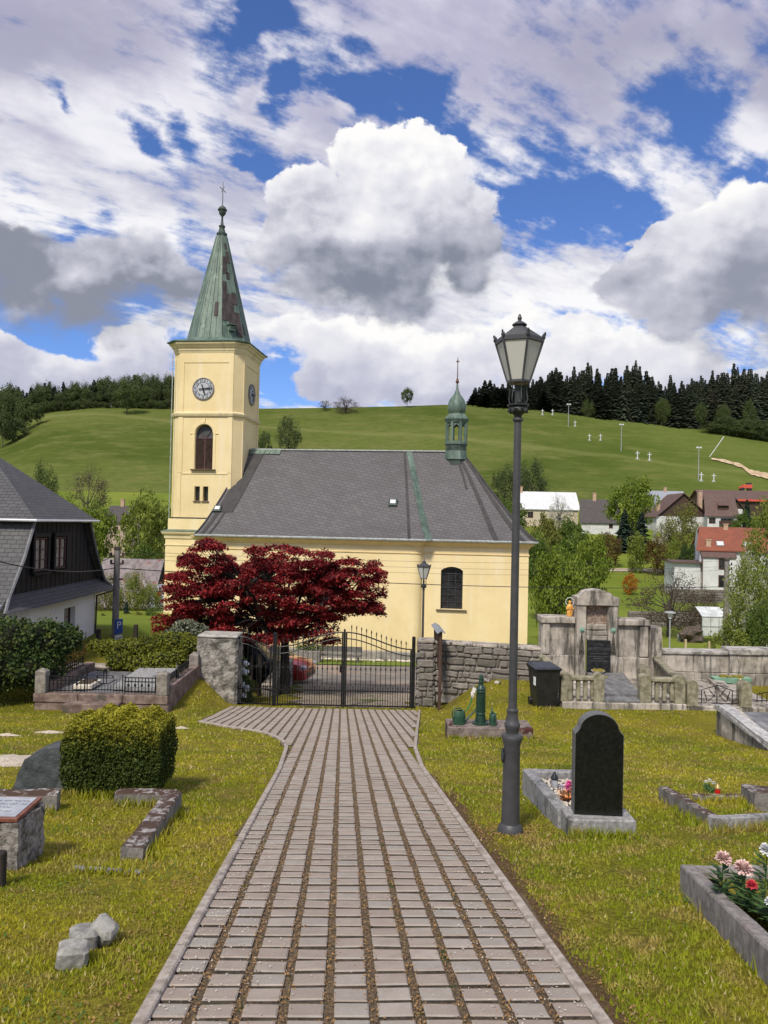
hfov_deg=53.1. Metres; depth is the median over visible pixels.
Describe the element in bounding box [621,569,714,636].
deciduous tree
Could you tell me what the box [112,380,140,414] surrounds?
deciduous tree
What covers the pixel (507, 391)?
spruce tree
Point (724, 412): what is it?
deciduous tree
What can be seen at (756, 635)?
bush
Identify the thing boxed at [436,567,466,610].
window
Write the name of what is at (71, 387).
deciduous tree
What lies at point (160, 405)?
bush
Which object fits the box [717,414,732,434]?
bush
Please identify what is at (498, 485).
deciduous tree
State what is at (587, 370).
spruce tree
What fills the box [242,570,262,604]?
window
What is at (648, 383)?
spruce tree
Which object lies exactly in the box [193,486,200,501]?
window
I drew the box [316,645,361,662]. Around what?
bench
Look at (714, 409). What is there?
spruce tree
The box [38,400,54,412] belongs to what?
bush
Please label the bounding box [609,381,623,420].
spruce tree
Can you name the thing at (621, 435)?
floodlight mast
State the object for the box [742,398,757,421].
deciduous tree
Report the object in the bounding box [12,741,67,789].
rock headstone
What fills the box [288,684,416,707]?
gravel apron
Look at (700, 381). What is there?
spruce tree
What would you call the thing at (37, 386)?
deciduous tree
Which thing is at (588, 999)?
kerb
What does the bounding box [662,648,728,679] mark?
tomb wall
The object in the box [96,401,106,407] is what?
bush
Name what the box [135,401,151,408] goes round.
bush
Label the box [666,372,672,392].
spruce tree
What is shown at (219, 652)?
gate pillar
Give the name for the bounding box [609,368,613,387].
spruce tree
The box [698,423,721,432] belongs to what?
bush
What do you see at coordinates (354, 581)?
power line
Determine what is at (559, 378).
spruce tree
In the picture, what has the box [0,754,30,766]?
gravel patch
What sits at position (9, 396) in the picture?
deciduous tree
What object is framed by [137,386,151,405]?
deciduous tree
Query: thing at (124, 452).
hill
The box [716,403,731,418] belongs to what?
deciduous tree
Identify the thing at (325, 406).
deciduous tree
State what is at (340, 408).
deciduous tree
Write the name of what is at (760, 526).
bush
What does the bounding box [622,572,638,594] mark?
bush
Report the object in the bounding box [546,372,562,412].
spruce tree
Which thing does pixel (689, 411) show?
spruce tree
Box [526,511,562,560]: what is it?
bush
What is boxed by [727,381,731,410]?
spruce tree
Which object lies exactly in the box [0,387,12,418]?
deciduous tree
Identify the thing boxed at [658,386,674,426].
spruce tree
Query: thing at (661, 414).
deciduous tree
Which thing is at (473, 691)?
rag
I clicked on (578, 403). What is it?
spruce tree
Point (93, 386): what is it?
spruce tree
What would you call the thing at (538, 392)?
spruce tree
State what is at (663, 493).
house
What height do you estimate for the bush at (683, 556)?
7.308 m
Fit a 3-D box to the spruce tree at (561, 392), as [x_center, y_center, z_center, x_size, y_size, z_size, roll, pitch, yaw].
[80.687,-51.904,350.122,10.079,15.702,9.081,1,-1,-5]
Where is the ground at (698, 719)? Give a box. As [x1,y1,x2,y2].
[0,491,767,1023]
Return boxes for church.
[161,187,538,661]
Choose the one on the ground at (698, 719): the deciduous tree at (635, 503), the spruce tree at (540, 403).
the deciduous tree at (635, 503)
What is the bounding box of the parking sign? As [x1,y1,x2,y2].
[115,619,122,639]
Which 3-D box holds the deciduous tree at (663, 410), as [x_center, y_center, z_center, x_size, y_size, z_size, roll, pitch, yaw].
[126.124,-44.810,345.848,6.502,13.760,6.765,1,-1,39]
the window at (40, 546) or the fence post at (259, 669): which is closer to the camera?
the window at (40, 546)
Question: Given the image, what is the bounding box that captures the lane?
[610,568,663,571]
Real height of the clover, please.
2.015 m
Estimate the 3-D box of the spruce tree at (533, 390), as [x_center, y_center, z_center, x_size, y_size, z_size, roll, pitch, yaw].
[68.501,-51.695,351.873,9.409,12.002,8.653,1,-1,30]
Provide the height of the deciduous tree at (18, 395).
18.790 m
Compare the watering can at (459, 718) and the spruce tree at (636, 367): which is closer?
the watering can at (459, 718)
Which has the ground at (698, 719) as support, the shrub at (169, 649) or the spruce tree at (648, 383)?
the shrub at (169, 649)
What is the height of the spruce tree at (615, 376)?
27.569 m
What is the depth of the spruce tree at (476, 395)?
352.51 m
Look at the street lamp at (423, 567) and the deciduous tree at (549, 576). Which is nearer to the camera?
the street lamp at (423, 567)
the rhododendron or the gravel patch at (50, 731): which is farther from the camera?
the rhododendron
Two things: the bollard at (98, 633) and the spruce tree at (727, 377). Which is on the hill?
the spruce tree at (727, 377)
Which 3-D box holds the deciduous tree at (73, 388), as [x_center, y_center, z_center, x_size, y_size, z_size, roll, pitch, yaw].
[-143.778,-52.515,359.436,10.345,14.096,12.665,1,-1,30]
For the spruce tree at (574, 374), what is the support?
on the hill
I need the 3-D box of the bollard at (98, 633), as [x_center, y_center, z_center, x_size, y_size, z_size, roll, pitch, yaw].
[-10.396,4.726,27.930,0.140,0.920,0.140,1,-1,0]
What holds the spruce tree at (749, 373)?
on the hill
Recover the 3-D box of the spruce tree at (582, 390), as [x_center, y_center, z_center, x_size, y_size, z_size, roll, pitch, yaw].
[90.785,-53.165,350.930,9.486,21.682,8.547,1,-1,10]
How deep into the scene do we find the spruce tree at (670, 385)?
354.90 m
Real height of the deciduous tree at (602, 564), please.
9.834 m
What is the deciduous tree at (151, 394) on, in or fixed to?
on the hill
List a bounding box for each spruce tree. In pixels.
[20,393,29,422]
[44,387,56,411]
[59,382,64,409]
[87,380,96,406]
[96,391,112,405]
[123,601,129,613]
[467,392,478,404]
[468,395,476,404]
[477,393,491,406]
[478,380,491,401]
[484,380,494,406]
[487,387,507,406]
[495,389,511,406]
[500,388,511,406]
[522,385,530,408]
[525,386,537,409]
[530,379,534,393]
[532,381,540,409]
[532,387,540,409]
[534,391,555,409]
[537,378,544,395]
[542,379,556,412]
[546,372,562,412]
[555,381,567,412]
[556,372,566,394]
[563,377,576,414]
[569,382,584,414]
[571,366,576,380]
[579,374,587,409]
[582,378,591,414]
[584,362,591,386]
[588,383,602,417]
[590,390,613,418]
[594,368,600,391]
[603,377,617,418]
[608,368,620,419]
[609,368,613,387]
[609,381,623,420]
[614,509,634,552]
[617,370,631,421]
[623,370,632,408]
[629,363,640,415]
[629,385,643,422]
[630,371,649,424]
[631,512,650,547]
[634,360,638,382]
[643,371,648,385]
[644,388,654,423]
[645,382,659,424]
[646,378,654,402]
[652,393,660,424]
[654,385,659,399]
[658,384,663,400]
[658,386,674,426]
[664,390,687,427]
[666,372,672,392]
[666,386,683,427]
[668,383,672,397]
[678,381,684,403]
[680,391,689,427]
[683,387,698,428]
[688,381,700,428]
[698,384,708,426]
[699,375,702,389]
[703,380,716,424]
[705,393,718,429]
[710,375,716,399]
[715,375,719,386]
[717,378,731,426]
[720,378,730,417]
[721,372,731,408]
[726,372,731,391]
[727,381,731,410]
[730,363,736,398]
[730,367,739,410]
[730,388,742,419]
[731,375,746,421]
[739,369,749,411]
[741,500,751,527]
[746,378,751,401]
[747,369,752,385]
[748,370,762,424]
[755,377,767,422]
[761,380,767,423]
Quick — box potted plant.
[289,638,329,652]
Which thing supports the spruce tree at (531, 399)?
on the hill
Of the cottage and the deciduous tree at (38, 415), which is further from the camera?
the deciduous tree at (38, 415)
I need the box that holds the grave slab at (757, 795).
[741,784,767,811]
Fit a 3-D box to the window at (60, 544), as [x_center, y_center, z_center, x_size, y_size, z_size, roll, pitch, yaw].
[-11.264,1.402,26.754,0.205,1.370,1.210,1,-1,0]
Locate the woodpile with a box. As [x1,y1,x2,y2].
[678,625,703,642]
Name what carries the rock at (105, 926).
on the ground at (698, 719)
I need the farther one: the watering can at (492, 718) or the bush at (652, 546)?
the bush at (652, 546)
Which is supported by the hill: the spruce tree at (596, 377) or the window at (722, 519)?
the spruce tree at (596, 377)
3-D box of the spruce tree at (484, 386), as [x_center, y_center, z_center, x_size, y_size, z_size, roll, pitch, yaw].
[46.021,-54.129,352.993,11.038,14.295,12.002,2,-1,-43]
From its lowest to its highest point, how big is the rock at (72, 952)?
0.121 m
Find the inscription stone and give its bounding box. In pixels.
[0,796,44,869]
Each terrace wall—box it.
[628,611,700,626]
[671,589,760,602]
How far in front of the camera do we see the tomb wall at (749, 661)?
22.14 m
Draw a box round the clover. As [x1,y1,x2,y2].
[0,743,767,1023]
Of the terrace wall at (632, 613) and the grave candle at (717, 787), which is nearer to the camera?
the grave candle at (717, 787)
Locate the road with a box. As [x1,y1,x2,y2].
[293,665,585,685]
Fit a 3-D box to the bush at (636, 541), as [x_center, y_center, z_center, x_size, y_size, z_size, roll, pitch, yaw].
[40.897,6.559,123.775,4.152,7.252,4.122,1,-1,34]
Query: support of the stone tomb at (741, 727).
on the ground at (698, 719)
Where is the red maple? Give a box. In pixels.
[150,536,388,693]
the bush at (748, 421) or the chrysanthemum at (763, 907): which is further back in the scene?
the bush at (748, 421)
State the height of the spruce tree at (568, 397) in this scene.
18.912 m
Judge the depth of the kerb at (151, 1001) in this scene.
5.18 m
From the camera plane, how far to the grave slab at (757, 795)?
8.49 m
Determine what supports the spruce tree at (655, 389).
on the hill
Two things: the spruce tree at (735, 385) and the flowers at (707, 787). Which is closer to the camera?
the flowers at (707, 787)
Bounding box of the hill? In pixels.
[0,405,767,502]
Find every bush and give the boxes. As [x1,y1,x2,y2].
[3,417,30,440]
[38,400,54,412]
[47,400,58,411]
[53,398,71,410]
[61,401,75,409]
[71,399,84,409]
[79,399,92,408]
[90,401,102,407]
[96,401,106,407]
[104,402,118,407]
[130,541,159,558]
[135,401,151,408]
[145,399,159,408]
[145,606,159,615]
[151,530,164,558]
[153,401,169,408]
[162,398,173,408]
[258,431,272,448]
[499,498,527,531]
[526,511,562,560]
[550,532,589,572]
[552,576,597,614]
[557,512,589,553]
[595,531,622,565]
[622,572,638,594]
[626,531,648,571]
[643,533,671,574]
[652,522,670,543]
[664,535,683,559]
[677,542,694,559]
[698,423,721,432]
[704,622,750,648]
[708,420,720,433]
[709,417,732,433]
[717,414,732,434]
[721,418,741,434]
[728,424,743,435]
[729,419,750,436]
[730,510,757,527]
[739,418,754,437]
[739,596,767,646]
[745,425,760,438]
[748,417,767,439]
[752,512,767,527]
[755,425,767,440]
[757,420,767,440]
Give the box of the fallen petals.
[149,756,591,1023]
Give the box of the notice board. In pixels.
[431,623,445,710]
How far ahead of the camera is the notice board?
22.46 m
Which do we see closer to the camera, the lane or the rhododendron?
the rhododendron
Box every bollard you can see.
[96,629,100,639]
[133,624,137,638]
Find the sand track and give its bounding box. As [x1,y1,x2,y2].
[711,458,767,478]
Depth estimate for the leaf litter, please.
4.38 m
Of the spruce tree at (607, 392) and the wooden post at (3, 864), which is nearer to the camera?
the wooden post at (3, 864)
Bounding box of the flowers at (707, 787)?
[701,779,720,792]
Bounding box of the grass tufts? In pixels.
[45,669,767,978]
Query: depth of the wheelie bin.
18.63 m
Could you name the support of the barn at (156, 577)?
on the ground at (698, 719)
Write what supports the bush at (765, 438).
on the hill
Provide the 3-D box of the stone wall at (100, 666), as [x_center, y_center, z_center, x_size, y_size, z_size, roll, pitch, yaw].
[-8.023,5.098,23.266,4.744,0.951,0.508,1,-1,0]
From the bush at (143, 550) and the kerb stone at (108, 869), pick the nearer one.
the kerb stone at (108, 869)
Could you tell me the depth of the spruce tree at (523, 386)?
346.95 m
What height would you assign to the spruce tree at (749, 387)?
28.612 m
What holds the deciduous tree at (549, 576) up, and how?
on the ground at (698, 719)
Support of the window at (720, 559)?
in the house at (715, 547)
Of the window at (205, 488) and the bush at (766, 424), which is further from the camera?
the bush at (766, 424)
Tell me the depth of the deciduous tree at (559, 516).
159.69 m
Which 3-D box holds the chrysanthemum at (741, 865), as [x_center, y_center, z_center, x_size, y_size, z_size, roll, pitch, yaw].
[2.131,2.207,4.564,0.203,0.275,0.220,2,-1,-34]
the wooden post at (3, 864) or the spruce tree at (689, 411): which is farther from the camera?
the spruce tree at (689, 411)
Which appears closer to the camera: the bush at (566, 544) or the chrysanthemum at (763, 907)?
the chrysanthemum at (763, 907)
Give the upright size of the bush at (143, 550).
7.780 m
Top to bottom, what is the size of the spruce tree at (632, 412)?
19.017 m
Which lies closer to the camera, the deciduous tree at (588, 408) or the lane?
the lane
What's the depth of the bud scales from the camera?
4.39 m
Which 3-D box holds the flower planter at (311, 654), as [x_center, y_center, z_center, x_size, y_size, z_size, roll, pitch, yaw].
[-4.161,8.018,42.541,1.300,0.720,0.500,1,-1,6]
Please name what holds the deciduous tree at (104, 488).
on the ground at (698, 719)
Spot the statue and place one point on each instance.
(569, 608)
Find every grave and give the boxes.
[522,710,635,836]
[680,864,767,986]
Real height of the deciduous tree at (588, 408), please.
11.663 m
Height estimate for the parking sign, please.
1.060 m
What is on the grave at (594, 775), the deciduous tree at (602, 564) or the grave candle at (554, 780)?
the grave candle at (554, 780)
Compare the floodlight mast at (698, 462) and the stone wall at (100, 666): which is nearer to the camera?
the stone wall at (100, 666)
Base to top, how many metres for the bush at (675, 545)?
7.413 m
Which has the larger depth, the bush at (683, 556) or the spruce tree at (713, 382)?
the spruce tree at (713, 382)
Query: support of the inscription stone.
on the ground at (698, 719)
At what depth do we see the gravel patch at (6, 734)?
14.05 m
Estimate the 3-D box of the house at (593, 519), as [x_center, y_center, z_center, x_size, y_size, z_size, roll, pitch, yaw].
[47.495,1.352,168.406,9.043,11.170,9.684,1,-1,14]
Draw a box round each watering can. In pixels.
[451,707,476,724]
[489,708,496,725]
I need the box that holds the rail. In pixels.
[249,659,272,669]
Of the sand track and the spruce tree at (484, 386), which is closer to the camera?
the sand track
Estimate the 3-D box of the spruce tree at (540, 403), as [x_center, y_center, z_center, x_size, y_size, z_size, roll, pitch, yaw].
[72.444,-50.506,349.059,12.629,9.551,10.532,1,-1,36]
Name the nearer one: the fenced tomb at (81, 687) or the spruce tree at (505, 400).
the fenced tomb at (81, 687)
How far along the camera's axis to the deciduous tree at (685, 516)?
131.49 m
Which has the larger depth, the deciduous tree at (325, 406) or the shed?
the deciduous tree at (325, 406)
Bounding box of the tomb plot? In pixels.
[637,664,767,711]
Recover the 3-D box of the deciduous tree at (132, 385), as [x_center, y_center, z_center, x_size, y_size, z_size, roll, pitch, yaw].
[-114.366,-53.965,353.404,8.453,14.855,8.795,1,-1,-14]
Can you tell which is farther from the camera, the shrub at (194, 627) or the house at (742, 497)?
the house at (742, 497)
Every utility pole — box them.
[110,546,123,637]
[721,558,731,645]
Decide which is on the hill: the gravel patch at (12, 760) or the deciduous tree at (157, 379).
the deciduous tree at (157, 379)
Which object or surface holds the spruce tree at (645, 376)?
on the hill
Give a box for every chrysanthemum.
[706,850,735,899]
[724,859,761,906]
[734,879,767,911]
[749,895,767,920]
[750,842,767,901]
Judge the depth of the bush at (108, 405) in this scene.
346.12 m
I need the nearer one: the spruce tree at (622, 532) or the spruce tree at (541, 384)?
the spruce tree at (622, 532)
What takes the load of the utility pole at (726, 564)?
on the ground at (698, 719)
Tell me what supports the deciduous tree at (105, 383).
on the hill
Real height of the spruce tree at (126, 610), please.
2.093 m
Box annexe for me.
[660,559,701,593]
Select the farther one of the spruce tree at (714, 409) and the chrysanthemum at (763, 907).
the spruce tree at (714, 409)
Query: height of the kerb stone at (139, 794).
0.186 m
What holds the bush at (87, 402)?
on the hill
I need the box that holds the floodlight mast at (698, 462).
[696,447,701,479]
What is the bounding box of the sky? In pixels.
[0,0,767,408]
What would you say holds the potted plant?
in the flower planter at (311, 654)
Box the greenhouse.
[695,606,735,635]
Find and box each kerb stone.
[75,866,141,874]
[115,788,176,805]
[120,790,181,859]
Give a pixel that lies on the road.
(334, 677)
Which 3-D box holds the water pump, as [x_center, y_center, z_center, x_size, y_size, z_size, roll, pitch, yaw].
[1.946,3.747,15.421,0.329,1.011,0.329,1,-1,0]
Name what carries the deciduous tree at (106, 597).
on the ground at (698, 719)
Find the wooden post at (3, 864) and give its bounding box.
[0,850,6,887]
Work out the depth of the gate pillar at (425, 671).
23.05 m
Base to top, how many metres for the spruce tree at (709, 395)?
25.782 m
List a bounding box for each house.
[0,458,112,639]
[104,499,140,556]
[520,486,578,526]
[579,493,619,534]
[644,491,704,532]
[645,487,683,507]
[690,524,767,590]
[702,494,738,526]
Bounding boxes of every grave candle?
[551,772,558,788]
[714,783,720,792]
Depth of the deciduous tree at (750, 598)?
49.87 m
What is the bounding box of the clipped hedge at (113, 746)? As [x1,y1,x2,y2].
[58,702,178,797]
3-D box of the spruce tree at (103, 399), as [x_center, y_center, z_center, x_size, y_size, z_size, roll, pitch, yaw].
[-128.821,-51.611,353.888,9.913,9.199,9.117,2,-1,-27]
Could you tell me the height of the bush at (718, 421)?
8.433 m
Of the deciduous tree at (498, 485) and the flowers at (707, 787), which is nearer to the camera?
the flowers at (707, 787)
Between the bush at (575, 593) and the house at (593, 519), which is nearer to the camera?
the bush at (575, 593)
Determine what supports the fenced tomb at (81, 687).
on the ground at (698, 719)
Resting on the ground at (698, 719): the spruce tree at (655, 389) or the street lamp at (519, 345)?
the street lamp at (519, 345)
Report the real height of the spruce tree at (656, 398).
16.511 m
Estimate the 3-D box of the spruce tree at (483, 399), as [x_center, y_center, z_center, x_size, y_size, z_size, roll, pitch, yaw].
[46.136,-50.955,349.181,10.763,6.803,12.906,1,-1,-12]
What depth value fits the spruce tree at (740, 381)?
350.03 m
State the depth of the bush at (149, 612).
45.66 m
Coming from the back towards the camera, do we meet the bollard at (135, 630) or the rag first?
the bollard at (135, 630)
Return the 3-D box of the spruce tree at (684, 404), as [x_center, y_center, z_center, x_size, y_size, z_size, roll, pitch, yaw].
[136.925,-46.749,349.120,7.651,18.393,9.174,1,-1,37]
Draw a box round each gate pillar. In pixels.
[196,631,242,704]
[415,637,435,708]
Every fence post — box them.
[249,655,252,691]
[257,654,260,695]
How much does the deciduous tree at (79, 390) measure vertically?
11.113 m
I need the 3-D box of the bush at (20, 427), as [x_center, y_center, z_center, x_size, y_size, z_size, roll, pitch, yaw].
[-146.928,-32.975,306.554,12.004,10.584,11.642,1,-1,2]
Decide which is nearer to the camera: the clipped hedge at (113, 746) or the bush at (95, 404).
the clipped hedge at (113, 746)
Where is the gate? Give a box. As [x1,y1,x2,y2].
[237,625,415,708]
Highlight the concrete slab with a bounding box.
[445,719,532,738]
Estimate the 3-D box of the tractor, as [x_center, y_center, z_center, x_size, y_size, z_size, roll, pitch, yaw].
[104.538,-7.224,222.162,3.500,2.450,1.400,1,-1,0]
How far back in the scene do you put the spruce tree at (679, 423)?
345.22 m
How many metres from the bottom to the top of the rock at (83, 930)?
0.110 m
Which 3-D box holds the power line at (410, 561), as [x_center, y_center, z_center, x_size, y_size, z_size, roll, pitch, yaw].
[5.416,2.313,38.972,36.612,0.690,0.012,2,-1,-29]
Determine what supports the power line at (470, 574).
attached to the utility pole at (726, 564)
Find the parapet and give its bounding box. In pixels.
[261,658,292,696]
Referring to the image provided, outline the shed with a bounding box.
[149,584,163,611]
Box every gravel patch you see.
[0,733,18,735]
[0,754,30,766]
[35,730,62,733]
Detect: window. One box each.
[31,533,51,575]
[52,532,69,572]
[64,607,69,628]
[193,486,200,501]
[201,487,208,501]
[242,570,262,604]
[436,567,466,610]
[528,512,532,517]
[709,518,715,523]
[718,575,723,586]
[719,558,724,568]
[721,518,733,520]
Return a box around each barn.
[95,558,164,610]
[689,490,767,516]
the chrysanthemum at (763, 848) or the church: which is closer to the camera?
the chrysanthemum at (763, 848)
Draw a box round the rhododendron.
[241,657,254,701]
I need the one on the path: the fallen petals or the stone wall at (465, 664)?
the fallen petals
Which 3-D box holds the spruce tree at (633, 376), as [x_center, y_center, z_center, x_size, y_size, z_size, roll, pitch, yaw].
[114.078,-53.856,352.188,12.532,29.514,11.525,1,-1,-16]
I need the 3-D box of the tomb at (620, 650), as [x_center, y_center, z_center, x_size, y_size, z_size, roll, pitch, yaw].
[6.161,3.714,20.795,3.615,2.989,4.014,1,-1,0]
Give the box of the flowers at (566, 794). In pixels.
[559,780,570,800]
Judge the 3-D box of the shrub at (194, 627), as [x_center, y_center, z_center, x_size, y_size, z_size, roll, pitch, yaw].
[-6.625,3.921,25.021,1.916,0.952,1.048,1,-1,18]
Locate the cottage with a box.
[735,499,744,523]
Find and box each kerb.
[0,720,288,1023]
[413,709,613,1023]
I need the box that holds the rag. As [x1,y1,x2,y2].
[471,687,476,697]
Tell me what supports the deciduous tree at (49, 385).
on the hill
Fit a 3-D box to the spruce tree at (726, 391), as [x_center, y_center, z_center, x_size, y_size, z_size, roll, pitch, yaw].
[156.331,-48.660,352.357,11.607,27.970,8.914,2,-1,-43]
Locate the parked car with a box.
[263,643,315,680]
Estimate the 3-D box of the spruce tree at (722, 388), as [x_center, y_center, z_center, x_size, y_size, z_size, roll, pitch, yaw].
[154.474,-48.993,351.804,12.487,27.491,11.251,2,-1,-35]
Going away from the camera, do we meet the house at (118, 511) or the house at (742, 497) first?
the house at (118, 511)
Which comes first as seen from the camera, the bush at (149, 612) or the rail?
the rail
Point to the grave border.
(681, 801)
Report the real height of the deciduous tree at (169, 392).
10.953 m
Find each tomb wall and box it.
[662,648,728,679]
[721,646,767,685]
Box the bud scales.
[172,730,567,1023]
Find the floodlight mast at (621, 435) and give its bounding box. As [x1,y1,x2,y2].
[619,424,623,450]
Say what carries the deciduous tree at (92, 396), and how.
on the hill
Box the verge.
[316,660,416,665]
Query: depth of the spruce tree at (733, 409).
349.54 m
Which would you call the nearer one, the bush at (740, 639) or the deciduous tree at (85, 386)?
the bush at (740, 639)
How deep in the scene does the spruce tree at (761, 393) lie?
348.69 m
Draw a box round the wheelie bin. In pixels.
[526,662,562,707]
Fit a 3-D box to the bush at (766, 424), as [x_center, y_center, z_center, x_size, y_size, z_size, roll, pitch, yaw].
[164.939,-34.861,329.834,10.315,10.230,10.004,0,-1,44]
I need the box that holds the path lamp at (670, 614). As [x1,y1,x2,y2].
[664,611,675,647]
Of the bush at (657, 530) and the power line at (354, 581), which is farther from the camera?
the bush at (657, 530)
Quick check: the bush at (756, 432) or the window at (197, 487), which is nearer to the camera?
the window at (197, 487)
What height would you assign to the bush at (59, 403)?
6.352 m
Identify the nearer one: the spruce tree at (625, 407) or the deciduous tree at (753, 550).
the deciduous tree at (753, 550)
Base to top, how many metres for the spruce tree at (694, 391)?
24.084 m
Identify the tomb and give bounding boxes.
[33,652,199,712]
[537,588,686,709]
[713,705,767,749]
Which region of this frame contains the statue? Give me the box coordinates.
[565,597,573,616]
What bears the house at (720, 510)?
on the ground at (698, 719)
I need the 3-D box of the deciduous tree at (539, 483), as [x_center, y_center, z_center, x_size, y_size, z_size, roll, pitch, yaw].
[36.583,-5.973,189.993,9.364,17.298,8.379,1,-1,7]
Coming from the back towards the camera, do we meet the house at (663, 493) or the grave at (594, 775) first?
the house at (663, 493)
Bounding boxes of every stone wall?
[60,663,188,671]
[433,639,540,702]
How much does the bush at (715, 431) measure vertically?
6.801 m
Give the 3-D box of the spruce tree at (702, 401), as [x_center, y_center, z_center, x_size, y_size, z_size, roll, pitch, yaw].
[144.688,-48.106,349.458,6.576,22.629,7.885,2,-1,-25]
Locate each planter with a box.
[297,649,320,662]
[710,674,751,682]
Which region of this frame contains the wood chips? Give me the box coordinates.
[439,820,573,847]
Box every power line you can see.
[0,561,757,589]
[120,553,724,569]
[121,557,715,574]
[130,551,703,562]
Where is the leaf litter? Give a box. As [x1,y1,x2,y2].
[24,765,700,1023]
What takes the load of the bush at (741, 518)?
on the ground at (698, 719)
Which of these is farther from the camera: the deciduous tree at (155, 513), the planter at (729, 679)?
the deciduous tree at (155, 513)
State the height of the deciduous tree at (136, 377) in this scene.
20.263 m
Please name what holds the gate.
on the ground at (698, 719)
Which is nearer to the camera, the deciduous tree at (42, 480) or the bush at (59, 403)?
the deciduous tree at (42, 480)
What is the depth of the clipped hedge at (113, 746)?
8.28 m
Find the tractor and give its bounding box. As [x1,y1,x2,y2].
[739,483,751,490]
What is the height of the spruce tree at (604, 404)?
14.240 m
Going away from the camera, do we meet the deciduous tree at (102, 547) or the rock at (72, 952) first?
the rock at (72, 952)
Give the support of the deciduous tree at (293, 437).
on the hill
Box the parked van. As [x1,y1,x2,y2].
[188,633,292,683]
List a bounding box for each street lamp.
[417,559,430,636]
[493,314,545,835]
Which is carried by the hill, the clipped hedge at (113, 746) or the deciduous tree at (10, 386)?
the deciduous tree at (10, 386)
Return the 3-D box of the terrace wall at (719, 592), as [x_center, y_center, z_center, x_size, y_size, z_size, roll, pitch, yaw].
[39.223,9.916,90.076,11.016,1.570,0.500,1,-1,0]
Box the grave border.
[658,786,767,830]
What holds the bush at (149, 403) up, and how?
on the hill
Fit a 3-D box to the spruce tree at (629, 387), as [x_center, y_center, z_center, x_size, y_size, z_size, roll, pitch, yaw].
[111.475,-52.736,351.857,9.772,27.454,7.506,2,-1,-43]
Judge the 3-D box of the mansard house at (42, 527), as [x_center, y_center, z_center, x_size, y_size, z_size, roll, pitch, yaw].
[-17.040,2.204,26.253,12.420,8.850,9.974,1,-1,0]
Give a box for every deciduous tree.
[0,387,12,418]
[0,387,19,428]
[0,407,16,447]
[1,381,24,409]
[2,389,28,419]
[13,397,39,425]
[26,387,50,404]
[32,383,42,391]
[32,459,59,494]
[33,403,43,425]
[37,382,53,401]
[38,387,57,408]
[53,391,74,404]
[59,495,79,506]
[63,394,84,408]
[63,463,111,514]
[64,381,83,392]
[64,386,88,395]
[70,387,93,405]
[75,381,89,405]
[81,497,117,557]
[82,392,99,404]
[93,375,115,400]
[95,392,114,404]
[95,572,121,610]
[106,380,120,406]
[111,567,148,610]
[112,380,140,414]
[114,485,170,558]
[127,373,150,397]
[127,379,144,398]
[132,578,163,610]
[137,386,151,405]
[145,374,158,403]
[146,380,161,404]
[150,371,161,406]
[150,380,167,401]
[160,375,174,399]
[163,388,173,403]
[274,414,302,448]
[317,400,330,408]
[332,397,362,412]
[401,386,413,403]
[490,460,521,506]
[520,453,550,491]
[528,528,551,619]
[528,539,586,627]
[546,494,572,528]
[564,531,616,590]
[580,399,595,416]
[602,475,661,537]
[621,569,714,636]
[654,396,668,425]
[657,399,670,424]
[659,499,702,558]
[682,583,719,628]
[692,403,707,426]
[714,404,728,418]
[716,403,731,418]
[717,554,767,646]
[729,547,757,645]
[739,495,767,646]
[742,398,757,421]
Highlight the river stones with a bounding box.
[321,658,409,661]
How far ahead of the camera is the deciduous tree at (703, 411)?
344.57 m
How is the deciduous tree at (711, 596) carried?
on the ground at (698, 719)
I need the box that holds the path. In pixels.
[147,706,596,1023]
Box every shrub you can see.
[61,642,87,666]
[85,630,197,671]
[162,618,209,636]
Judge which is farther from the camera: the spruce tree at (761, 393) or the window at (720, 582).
the spruce tree at (761, 393)
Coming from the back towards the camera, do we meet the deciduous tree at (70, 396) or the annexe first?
the deciduous tree at (70, 396)
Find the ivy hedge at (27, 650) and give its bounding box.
[0,615,89,694]
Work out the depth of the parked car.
31.87 m
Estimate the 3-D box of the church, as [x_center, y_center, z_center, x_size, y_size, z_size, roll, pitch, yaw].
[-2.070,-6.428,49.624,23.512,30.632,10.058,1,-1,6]
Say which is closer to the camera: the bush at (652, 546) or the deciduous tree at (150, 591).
the deciduous tree at (150, 591)
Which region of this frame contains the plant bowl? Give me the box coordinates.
[591,668,604,673]
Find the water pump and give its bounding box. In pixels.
[472,673,488,725]
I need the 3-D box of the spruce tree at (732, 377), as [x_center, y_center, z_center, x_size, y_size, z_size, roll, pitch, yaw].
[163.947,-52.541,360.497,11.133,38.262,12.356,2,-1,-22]
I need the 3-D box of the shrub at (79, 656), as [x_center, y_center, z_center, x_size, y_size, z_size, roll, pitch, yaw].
[-9.708,4.371,22.982,0.950,0.984,1.545,1,-1,27]
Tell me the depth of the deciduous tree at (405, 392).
345.93 m

